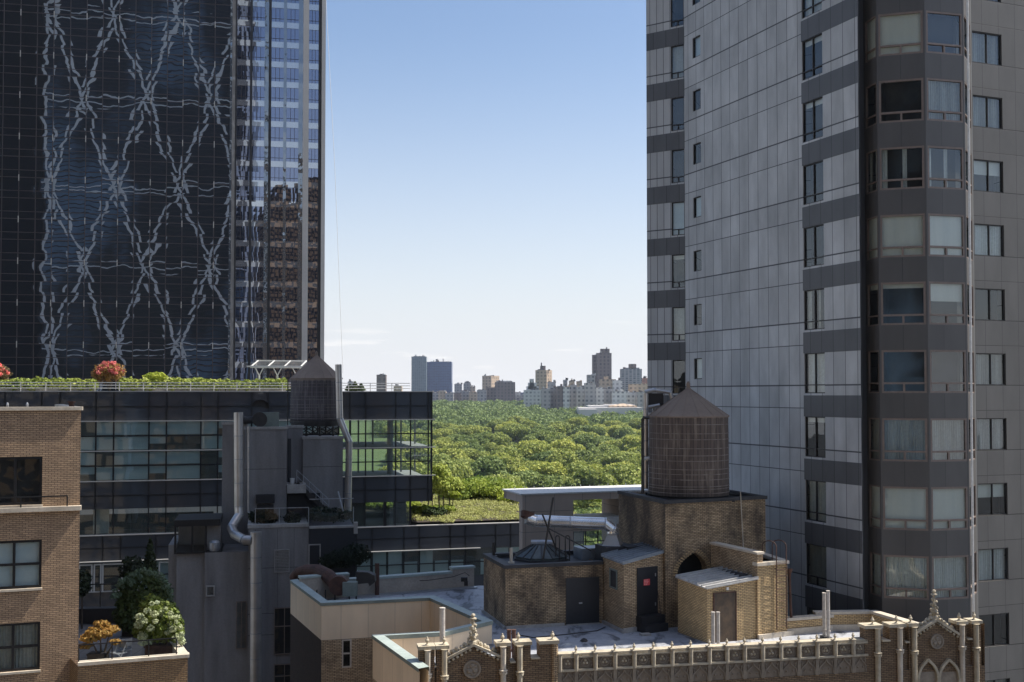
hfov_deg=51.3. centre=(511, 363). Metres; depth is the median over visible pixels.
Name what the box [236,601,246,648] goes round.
window
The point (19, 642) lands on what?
window
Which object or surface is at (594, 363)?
city building
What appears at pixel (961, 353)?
window
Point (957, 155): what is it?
window
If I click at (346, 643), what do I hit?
window
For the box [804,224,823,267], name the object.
window
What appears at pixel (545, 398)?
city building
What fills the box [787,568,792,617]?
downpipe
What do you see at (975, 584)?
window
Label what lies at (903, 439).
window
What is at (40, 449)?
brick building
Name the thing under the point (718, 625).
vent pipe
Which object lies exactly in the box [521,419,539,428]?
park tree
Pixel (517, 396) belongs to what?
city building
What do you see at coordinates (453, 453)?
park tree
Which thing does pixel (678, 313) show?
window
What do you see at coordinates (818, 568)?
window
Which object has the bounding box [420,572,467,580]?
loose cable
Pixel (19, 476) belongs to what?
window
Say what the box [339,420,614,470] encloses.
park ground
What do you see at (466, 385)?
city building
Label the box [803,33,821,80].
window
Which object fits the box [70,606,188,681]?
brick terrace
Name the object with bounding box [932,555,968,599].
window
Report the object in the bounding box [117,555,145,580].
round shrub
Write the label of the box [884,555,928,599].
window
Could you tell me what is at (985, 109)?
window
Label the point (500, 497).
garden shrub
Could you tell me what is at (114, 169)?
glass tower
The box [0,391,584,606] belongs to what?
terrace building
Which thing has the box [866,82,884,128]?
window
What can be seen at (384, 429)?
park tree
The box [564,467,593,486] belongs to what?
park tree
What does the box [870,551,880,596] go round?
window
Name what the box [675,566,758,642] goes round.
shed
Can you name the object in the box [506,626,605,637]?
roof cable
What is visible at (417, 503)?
garden shrub
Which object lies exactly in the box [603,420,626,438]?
park tree
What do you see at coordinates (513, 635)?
vent pipe
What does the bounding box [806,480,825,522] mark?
window
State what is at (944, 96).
window
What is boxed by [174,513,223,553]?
rooftop unit
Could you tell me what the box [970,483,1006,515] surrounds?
window
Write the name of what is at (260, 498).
service door
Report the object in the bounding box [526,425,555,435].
park tree
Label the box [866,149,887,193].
window
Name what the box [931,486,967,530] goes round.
window
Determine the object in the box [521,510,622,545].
exhaust duct
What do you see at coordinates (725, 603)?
door
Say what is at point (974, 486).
window
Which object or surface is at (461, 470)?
park tree
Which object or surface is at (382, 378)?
city building
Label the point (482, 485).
garden shrub
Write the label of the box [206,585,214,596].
window
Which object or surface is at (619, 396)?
city building
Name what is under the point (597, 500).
garden shrub
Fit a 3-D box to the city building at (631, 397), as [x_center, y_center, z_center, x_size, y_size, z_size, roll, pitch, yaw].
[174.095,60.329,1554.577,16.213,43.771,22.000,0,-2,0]
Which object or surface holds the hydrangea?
in the planter at (155, 648)
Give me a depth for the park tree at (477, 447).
703.77 m
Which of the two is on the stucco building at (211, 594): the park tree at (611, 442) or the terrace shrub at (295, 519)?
the terrace shrub at (295, 519)
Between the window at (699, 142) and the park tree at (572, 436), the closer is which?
the window at (699, 142)
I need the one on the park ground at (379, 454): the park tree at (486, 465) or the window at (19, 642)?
the park tree at (486, 465)
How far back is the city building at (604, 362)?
1802.17 m
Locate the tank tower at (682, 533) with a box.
[617,490,766,627]
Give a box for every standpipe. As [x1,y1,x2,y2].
[643,393,648,488]
[644,388,673,398]
[648,403,659,408]
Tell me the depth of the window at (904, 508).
49.63 m
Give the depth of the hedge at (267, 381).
116.60 m
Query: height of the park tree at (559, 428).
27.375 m
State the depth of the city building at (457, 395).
2062.28 m
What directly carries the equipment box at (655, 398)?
attached to the water tank at (688, 446)
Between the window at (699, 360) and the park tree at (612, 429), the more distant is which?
the park tree at (612, 429)
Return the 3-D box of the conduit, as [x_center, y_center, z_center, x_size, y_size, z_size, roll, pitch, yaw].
[10.957,7.433,50.832,0.179,2.698,0.043,0,-2,-16]
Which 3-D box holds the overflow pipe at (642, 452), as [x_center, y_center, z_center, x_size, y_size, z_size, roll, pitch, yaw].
[6.431,4.371,51.496,0.437,3.707,0.178,0,-2,0]
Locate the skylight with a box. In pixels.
[514,540,568,562]
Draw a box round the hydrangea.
[132,593,185,645]
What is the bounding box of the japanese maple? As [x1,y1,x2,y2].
[79,620,120,656]
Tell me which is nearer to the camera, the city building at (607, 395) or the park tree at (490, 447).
the park tree at (490, 447)
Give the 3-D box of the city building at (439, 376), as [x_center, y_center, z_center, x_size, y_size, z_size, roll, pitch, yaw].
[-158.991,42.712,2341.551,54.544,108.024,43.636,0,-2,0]
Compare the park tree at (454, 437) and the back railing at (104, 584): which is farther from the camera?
the park tree at (454, 437)
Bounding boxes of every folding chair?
[110,639,127,657]
[119,638,131,656]
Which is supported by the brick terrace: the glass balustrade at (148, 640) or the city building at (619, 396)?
the glass balustrade at (148, 640)
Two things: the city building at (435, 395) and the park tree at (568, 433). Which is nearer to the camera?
the park tree at (568, 433)
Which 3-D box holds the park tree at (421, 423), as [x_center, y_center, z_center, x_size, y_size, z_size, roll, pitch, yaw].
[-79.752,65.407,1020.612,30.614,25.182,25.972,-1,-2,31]
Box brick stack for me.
[709,541,793,639]
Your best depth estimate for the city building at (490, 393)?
2056.55 m
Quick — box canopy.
[502,483,647,549]
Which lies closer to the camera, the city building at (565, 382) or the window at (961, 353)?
the window at (961, 353)
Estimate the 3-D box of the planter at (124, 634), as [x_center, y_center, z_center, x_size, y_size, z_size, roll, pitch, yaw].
[-15.877,11.334,45.696,1.500,0.545,0.800,0,-2,0]
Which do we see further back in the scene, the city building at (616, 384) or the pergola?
the city building at (616, 384)
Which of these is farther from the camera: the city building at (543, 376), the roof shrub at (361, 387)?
the city building at (543, 376)
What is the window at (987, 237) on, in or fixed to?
in the apartment tower at (808, 284)
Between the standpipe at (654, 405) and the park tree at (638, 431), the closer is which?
the standpipe at (654, 405)
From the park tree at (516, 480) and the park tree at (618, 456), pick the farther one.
the park tree at (618, 456)
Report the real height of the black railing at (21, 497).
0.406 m
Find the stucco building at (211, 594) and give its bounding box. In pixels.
[168,422,357,681]
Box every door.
[256,494,274,513]
[310,545,319,563]
[566,577,598,623]
[637,566,657,615]
[713,591,736,642]
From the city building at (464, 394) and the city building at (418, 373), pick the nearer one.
the city building at (464, 394)
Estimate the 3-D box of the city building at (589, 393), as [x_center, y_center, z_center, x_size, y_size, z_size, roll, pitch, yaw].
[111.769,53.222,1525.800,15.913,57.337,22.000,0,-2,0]
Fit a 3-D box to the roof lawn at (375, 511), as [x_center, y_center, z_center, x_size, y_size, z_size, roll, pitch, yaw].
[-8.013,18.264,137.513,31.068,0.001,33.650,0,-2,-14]
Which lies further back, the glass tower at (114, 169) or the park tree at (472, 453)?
the park tree at (472, 453)
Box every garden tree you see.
[417,470,435,505]
[424,463,461,507]
[445,482,465,504]
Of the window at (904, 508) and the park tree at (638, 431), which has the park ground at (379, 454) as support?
the park tree at (638, 431)
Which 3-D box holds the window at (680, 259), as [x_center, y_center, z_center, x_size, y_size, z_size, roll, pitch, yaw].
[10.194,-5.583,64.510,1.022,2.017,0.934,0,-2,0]
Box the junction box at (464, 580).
[461,577,467,585]
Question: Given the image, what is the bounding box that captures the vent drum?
[209,540,219,550]
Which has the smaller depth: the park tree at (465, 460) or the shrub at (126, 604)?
the shrub at (126, 604)
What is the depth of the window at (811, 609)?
53.55 m
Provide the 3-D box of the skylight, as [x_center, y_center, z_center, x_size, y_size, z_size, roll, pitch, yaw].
[1.430,9.090,52.222,2.650,0.951,2.650,0,-2,0]
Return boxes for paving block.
[639,632,650,635]
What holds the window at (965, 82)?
in the apartment tower at (808, 284)
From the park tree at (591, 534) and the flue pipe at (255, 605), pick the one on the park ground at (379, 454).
the park tree at (591, 534)
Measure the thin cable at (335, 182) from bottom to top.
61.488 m
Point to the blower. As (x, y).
(261, 419)
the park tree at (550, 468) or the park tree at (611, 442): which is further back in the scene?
the park tree at (611, 442)
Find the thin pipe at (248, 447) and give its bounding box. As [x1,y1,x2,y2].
[247,426,259,523]
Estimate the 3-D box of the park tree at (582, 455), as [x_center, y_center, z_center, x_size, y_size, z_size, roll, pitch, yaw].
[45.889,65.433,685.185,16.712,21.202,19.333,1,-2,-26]
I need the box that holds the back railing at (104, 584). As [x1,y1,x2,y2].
[92,583,140,606]
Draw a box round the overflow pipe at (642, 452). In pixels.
[641,416,649,492]
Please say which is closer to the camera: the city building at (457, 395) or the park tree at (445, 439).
the park tree at (445, 439)
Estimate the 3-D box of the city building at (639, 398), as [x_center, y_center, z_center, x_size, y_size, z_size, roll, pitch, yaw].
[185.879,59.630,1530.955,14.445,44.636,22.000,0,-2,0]
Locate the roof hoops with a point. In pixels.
(565, 546)
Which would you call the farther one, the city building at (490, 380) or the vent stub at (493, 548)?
the city building at (490, 380)
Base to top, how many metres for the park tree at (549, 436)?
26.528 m
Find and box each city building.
[376,373,386,390]
[394,384,402,390]
[411,355,426,390]
[427,359,452,392]
[433,391,437,400]
[438,390,446,399]
[445,392,453,400]
[454,383,462,392]
[454,391,460,401]
[460,389,469,400]
[463,381,470,390]
[469,391,476,400]
[477,388,486,401]
[482,374,498,389]
[486,386,494,400]
[495,379,514,400]
[515,391,520,400]
[524,379,540,406]
[535,363,551,389]
[541,387,549,409]
[547,380,555,387]
[550,386,555,408]
[556,384,564,408]
[563,378,567,385]
[563,385,569,408]
[570,383,576,408]
[576,380,581,385]
[576,385,583,406]
[584,381,595,406]
[587,373,595,382]
[592,353,596,387]
[596,386,603,404]
[597,347,611,386]
[599,376,615,388]
[604,387,611,403]
[611,389,626,403]
[612,378,621,390]
[620,364,641,392]
[627,390,635,405]
[628,383,647,391]
[636,390,644,407]
[642,376,646,383]
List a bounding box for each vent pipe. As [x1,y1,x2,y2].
[335,364,351,510]
[439,607,444,641]
[507,629,511,657]
[511,629,515,658]
[711,611,714,643]
[716,612,719,643]
[820,592,826,638]
[824,590,831,638]
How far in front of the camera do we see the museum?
1378.92 m
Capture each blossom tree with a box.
[0,363,12,379]
[91,361,126,390]
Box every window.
[0,457,41,505]
[0,540,41,588]
[0,622,39,671]
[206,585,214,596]
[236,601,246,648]
[274,607,290,654]
[274,664,289,681]
[342,639,351,667]
[609,568,617,589]
[671,0,683,26]
[671,44,683,78]
[671,97,683,130]
[672,149,683,182]
[672,201,684,235]
[672,254,684,287]
[672,307,684,340]
[672,360,684,393]
[693,35,699,57]
[693,88,700,111]
[694,142,700,164]
[694,196,700,217]
[694,250,700,271]
[694,304,701,324]
[695,358,701,378]
[802,0,821,18]
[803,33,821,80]
[803,96,822,142]
[804,160,822,204]
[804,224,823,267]
[805,288,824,329]
[805,352,824,392]
[806,416,825,457]
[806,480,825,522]
[806,543,826,587]
[807,607,816,614]
[865,15,875,62]
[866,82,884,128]
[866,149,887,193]
[867,216,877,259]
[867,283,888,326]
[868,350,887,392]
[869,418,879,460]
[869,484,880,528]
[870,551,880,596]
[878,10,922,55]
[879,78,923,122]
[880,145,924,189]
[880,213,924,257]
[881,281,925,324]
[882,350,926,392]
[882,418,927,461]
[883,486,927,530]
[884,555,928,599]
[920,145,963,189]
[922,281,965,324]
[924,350,966,392]
[926,10,961,55]
[927,78,962,122]
[928,213,964,256]
[930,418,966,461]
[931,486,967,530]
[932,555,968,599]
[955,149,971,194]
[956,16,969,63]
[957,283,973,326]
[960,350,973,392]
[964,418,974,460]
[965,82,970,128]
[965,551,976,596]
[966,159,1002,192]
[966,215,972,260]
[968,288,1003,320]
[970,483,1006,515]
[970,484,975,528]
[972,31,1000,65]
[973,95,1001,128]
[974,223,1003,256]
[976,353,1004,384]
[977,418,1005,449]
[978,548,1007,581]
[979,613,1008,646]
[985,678,1008,681]
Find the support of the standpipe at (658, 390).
attached to the water tank at (688, 446)
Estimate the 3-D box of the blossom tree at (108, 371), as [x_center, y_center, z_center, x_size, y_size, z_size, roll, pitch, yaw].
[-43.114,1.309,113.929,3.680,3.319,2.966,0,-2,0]
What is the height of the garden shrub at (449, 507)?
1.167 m
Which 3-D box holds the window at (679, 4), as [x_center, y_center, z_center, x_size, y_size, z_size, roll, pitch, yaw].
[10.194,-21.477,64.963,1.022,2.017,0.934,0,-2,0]
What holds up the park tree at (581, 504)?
on the park ground at (379, 454)
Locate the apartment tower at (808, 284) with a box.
[646,0,1023,681]
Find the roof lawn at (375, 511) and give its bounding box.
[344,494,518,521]
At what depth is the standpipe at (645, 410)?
52.80 m
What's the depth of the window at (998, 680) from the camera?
52.27 m
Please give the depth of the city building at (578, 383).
1700.33 m
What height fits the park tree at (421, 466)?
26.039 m
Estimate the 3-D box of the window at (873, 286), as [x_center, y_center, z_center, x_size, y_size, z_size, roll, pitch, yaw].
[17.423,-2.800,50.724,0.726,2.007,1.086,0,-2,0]
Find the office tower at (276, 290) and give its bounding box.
[228,0,325,390]
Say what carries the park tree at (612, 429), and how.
on the park ground at (379, 454)
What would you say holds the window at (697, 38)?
in the apartment tower at (808, 284)
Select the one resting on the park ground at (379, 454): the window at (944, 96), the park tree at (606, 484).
the park tree at (606, 484)
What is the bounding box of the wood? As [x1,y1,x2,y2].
[374,399,642,437]
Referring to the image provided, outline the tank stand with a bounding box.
[287,378,339,435]
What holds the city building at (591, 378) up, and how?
on the ground
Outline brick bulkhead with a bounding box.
[481,550,602,629]
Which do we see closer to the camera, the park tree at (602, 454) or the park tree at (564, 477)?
the park tree at (564, 477)
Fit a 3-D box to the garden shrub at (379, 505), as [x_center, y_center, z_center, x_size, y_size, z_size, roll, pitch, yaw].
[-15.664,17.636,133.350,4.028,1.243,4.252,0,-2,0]
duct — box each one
[289,564,375,599]
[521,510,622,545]
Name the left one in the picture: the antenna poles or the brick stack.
the antenna poles
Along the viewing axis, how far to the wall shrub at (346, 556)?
69.87 m
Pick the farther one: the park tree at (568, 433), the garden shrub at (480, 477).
the park tree at (568, 433)
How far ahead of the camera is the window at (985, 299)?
52.89 m
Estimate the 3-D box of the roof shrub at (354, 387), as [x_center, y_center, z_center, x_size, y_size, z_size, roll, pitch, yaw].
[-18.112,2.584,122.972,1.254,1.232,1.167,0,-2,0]
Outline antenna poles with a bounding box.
[542,497,590,559]
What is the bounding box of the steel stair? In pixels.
[294,470,328,506]
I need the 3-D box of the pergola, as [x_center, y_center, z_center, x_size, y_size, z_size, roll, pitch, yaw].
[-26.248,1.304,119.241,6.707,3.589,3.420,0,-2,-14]
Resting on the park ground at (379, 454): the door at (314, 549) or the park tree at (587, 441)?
the park tree at (587, 441)
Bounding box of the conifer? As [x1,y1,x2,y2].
[144,537,158,572]
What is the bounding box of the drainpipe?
[966,0,974,611]
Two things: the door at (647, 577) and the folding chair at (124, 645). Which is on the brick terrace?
the folding chair at (124, 645)
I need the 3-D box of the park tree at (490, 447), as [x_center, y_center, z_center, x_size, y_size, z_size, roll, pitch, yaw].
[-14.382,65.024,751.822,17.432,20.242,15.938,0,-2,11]
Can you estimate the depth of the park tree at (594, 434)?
811.36 m
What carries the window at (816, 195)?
in the apartment tower at (808, 284)
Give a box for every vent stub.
[68,401,75,406]
[492,542,496,556]
[508,548,513,563]
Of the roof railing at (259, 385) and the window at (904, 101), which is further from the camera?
the roof railing at (259, 385)
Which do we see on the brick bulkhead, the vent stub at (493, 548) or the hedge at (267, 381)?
the vent stub at (493, 548)
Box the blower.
[243,400,278,426]
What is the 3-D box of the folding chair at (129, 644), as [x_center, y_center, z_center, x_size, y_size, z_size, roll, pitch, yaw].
[-14.969,11.033,41.294,0.470,0.917,0.484,1,-2,-23]
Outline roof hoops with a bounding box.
[555,535,569,560]
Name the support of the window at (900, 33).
in the apartment tower at (808, 284)
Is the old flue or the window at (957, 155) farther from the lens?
the old flue
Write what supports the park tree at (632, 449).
on the park ground at (379, 454)
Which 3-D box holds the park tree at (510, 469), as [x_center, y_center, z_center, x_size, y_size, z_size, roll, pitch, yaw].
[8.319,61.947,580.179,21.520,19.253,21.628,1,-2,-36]
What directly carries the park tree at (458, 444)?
on the park ground at (379, 454)
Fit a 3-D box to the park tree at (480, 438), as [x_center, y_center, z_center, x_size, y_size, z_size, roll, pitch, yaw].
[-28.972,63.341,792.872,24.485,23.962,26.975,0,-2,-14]
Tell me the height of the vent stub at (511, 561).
0.795 m
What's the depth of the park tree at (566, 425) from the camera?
978.96 m
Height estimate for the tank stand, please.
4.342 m
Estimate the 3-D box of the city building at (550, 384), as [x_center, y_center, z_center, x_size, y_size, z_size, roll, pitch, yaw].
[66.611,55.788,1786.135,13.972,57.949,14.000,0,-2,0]
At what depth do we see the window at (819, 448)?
53.57 m
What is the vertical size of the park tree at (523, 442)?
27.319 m
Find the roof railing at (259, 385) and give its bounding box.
[0,382,409,390]
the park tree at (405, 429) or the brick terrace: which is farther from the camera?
the park tree at (405, 429)
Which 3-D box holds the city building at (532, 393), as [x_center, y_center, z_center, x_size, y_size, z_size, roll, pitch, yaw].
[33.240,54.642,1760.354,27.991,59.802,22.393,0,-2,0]
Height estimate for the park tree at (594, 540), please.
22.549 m
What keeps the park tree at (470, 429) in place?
on the park ground at (379, 454)
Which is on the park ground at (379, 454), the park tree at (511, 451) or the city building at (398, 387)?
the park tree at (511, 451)
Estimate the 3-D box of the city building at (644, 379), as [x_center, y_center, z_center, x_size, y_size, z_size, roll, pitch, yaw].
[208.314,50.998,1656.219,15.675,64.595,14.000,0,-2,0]
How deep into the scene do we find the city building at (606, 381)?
1601.08 m
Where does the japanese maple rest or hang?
in the planter at (91, 655)
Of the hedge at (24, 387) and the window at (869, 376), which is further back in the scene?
the hedge at (24, 387)
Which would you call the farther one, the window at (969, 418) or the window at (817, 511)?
the window at (817, 511)
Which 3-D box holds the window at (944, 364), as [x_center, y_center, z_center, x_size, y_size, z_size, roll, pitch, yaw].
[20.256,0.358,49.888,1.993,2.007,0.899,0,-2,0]
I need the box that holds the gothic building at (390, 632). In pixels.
[290,565,984,681]
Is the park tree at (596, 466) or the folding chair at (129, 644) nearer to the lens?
the folding chair at (129, 644)
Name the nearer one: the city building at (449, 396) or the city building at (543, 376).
the city building at (543, 376)
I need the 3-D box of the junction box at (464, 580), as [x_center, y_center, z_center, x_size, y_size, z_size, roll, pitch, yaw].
[-2.566,11.735,57.560,0.375,0.420,0.325,0,-2,0]
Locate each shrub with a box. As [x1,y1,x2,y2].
[79,569,92,628]
[110,567,174,634]
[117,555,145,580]
[248,507,280,523]
[283,512,300,522]
[305,506,354,522]
[317,542,372,568]
[351,381,357,390]
[357,384,365,390]
[366,502,377,508]
[370,502,392,509]
[406,501,421,508]
[408,504,432,514]
[422,507,446,515]
[433,504,456,512]
[436,485,477,500]
[457,478,490,498]
[462,475,506,496]
[475,478,515,497]
[483,484,526,497]
[495,492,515,501]
[586,499,601,501]
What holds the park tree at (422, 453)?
on the park ground at (379, 454)
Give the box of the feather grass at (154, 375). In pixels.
[143,371,167,380]
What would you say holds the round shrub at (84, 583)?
on the brick terrace
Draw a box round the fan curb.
[573,542,643,560]
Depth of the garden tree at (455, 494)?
129.80 m
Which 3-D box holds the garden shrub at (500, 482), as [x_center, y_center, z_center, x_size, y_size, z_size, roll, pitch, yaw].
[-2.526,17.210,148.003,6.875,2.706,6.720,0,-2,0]
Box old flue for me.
[375,563,378,594]
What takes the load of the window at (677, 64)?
in the apartment tower at (808, 284)
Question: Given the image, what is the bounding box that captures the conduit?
[740,492,743,546]
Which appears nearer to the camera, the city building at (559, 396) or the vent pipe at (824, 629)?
the vent pipe at (824, 629)
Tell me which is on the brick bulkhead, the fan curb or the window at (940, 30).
the fan curb
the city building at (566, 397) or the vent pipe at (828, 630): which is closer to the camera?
the vent pipe at (828, 630)
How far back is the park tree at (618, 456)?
571.52 m
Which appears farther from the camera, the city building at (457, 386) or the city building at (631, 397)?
the city building at (457, 386)
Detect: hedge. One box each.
[0,376,48,390]
[43,377,99,390]
[117,376,224,390]
[220,377,286,390]
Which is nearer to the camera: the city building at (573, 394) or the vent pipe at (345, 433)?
the vent pipe at (345, 433)
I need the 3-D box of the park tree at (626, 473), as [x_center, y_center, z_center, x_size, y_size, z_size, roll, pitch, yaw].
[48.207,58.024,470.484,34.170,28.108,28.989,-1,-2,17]
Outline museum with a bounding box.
[576,403,642,415]
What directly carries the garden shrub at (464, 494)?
on the roof lawn at (375, 511)
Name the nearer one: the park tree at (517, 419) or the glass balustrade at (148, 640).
the glass balustrade at (148, 640)
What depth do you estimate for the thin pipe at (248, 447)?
73.81 m
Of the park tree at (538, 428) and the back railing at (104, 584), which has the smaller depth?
the back railing at (104, 584)
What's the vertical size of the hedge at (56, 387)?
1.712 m
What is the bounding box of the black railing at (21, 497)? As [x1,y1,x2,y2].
[0,495,67,507]
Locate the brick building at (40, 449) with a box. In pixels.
[0,404,82,681]
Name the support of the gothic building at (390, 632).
on the ground
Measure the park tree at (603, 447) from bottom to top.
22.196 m
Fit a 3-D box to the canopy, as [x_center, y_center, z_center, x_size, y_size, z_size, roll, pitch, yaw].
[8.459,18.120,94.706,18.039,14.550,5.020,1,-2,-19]
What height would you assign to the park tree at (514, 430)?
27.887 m
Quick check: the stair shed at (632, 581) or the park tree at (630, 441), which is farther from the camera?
the park tree at (630, 441)
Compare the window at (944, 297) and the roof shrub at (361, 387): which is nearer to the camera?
the window at (944, 297)
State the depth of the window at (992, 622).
52.49 m
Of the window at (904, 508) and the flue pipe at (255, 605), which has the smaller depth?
the window at (904, 508)
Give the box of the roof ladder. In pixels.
[762,539,786,629]
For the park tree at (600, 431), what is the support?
on the park ground at (379, 454)
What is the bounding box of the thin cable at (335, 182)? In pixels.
[326,6,342,366]
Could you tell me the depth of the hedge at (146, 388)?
114.29 m
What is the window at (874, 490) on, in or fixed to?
in the apartment tower at (808, 284)
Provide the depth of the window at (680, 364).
64.50 m
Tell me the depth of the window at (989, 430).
52.52 m
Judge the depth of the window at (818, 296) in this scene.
53.88 m
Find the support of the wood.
on the ground
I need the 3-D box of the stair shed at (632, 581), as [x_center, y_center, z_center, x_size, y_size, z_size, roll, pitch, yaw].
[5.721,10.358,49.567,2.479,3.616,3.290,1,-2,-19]
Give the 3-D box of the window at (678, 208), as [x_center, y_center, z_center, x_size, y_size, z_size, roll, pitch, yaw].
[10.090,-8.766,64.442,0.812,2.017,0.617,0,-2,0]
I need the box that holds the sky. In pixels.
[324,0,646,391]
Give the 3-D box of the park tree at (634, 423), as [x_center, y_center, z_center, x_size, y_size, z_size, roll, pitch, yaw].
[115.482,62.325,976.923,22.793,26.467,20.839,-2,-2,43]
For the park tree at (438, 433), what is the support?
on the park ground at (379, 454)
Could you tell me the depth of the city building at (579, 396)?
1543.65 m
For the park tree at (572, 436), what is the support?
on the park ground at (379, 454)
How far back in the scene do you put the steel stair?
75.28 m
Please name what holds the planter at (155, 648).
on the brick terrace
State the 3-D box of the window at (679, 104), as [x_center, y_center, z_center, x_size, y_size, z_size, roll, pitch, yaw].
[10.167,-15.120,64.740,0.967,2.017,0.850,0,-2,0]
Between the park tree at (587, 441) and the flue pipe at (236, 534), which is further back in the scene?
the park tree at (587, 441)
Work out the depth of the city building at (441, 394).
2041.04 m
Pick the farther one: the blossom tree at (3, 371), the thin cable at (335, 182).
the thin cable at (335, 182)
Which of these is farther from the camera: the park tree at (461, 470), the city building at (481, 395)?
the city building at (481, 395)
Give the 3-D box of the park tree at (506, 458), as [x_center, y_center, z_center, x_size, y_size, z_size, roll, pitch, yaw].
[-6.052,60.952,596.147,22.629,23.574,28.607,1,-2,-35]
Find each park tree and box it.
[378,460,426,471]
[382,422,406,432]
[386,448,438,462]
[394,431,429,441]
[396,427,409,432]
[411,420,440,429]
[411,428,429,436]
[416,441,437,447]
[420,453,457,464]
[421,425,435,430]
[423,460,473,479]
[426,440,450,447]
[432,428,453,439]
[433,446,445,453]
[435,437,452,443]
[440,423,452,428]
[442,448,469,458]
[444,441,467,448]
[445,424,463,429]
[446,427,460,434]
[447,434,466,442]
[453,458,474,463]
[456,433,489,444]
[459,448,489,459]
[460,425,483,434]
[460,438,478,444]
[460,443,487,451]
[470,455,508,478]
[481,442,502,452]
[482,426,491,431]
[483,432,509,446]
[483,474,527,487]
[484,419,506,431]
[487,452,523,465]
[490,446,523,458]
[494,420,519,432]
[501,423,530,443]
[506,415,528,422]
[506,460,540,473]
[509,470,564,487]
[516,461,567,476]
[517,439,547,448]
[517,442,553,459]
[520,430,560,443]
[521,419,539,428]
[522,450,552,461]
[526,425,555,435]
[545,448,583,466]
[548,421,570,432]
[548,423,565,433]
[550,438,585,451]
[556,432,569,438]
[557,475,567,486]
[563,463,591,477]
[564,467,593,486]
[565,429,572,435]
[565,433,577,439]
[565,461,602,469]
[567,417,589,429]
[571,433,596,449]
[572,424,605,435]
[573,500,601,510]
[573,506,599,513]
[575,449,594,461]
[577,432,599,436]
[581,534,601,545]
[584,507,601,537]
[585,463,640,485]
[586,443,620,453]
[587,450,619,461]
[590,451,637,466]
[593,424,607,435]
[594,436,615,446]
[597,483,614,485]
[598,440,615,446]
[602,461,632,469]
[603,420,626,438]
[607,424,621,439]
[610,451,640,462]
[613,427,636,438]
[614,438,624,450]
[621,435,640,450]
[626,418,640,429]
[627,446,638,451]
[632,428,640,434]
[634,446,640,453]
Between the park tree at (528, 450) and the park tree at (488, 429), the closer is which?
the park tree at (528, 450)
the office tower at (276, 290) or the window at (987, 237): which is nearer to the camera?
the window at (987, 237)
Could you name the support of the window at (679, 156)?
in the apartment tower at (808, 284)
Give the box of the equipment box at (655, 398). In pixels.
[648,393,663,410]
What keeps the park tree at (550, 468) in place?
on the park ground at (379, 454)
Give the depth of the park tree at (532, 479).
473.16 m
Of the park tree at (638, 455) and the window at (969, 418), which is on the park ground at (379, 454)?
the park tree at (638, 455)
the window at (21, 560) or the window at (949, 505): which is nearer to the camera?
the window at (21, 560)
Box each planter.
[86,651,109,659]
[120,625,132,636]
[144,642,172,654]
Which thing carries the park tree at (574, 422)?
on the park ground at (379, 454)
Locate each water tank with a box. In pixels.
[290,351,342,420]
[645,381,734,501]
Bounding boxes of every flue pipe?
[227,412,250,544]
[250,531,261,681]
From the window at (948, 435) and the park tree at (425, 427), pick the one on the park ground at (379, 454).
the park tree at (425, 427)
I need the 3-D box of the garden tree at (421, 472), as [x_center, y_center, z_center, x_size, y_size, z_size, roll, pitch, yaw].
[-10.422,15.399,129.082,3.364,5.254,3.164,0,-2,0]
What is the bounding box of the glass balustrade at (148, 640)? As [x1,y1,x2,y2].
[78,637,176,661]
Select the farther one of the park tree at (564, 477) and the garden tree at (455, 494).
the park tree at (564, 477)
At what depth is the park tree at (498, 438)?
809.18 m
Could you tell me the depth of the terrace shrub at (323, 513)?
72.14 m
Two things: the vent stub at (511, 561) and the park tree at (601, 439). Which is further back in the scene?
the park tree at (601, 439)
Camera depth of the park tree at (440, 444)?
795.41 m
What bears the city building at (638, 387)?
on the ground
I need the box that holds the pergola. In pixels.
[246,360,306,382]
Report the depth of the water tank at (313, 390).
79.45 m
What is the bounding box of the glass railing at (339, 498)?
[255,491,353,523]
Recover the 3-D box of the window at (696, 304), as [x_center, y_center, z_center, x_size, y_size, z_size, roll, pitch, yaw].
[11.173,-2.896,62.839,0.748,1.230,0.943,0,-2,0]
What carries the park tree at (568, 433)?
on the park ground at (379, 454)
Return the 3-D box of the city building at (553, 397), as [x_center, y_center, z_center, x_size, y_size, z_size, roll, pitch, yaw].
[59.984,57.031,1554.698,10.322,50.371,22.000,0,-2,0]
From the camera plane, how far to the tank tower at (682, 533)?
50.37 m
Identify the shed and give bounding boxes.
[601,542,667,632]
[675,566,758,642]
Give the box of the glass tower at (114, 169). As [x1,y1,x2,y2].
[0,0,230,390]
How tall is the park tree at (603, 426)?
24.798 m
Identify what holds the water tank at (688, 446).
on the tank tower at (682, 533)
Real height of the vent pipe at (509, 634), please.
1.205 m
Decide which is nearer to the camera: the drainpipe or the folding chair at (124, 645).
the folding chair at (124, 645)
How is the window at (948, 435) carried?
in the apartment tower at (808, 284)
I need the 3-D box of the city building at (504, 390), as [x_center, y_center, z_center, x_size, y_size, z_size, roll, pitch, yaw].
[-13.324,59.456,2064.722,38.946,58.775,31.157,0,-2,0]
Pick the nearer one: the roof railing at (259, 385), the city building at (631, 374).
the roof railing at (259, 385)

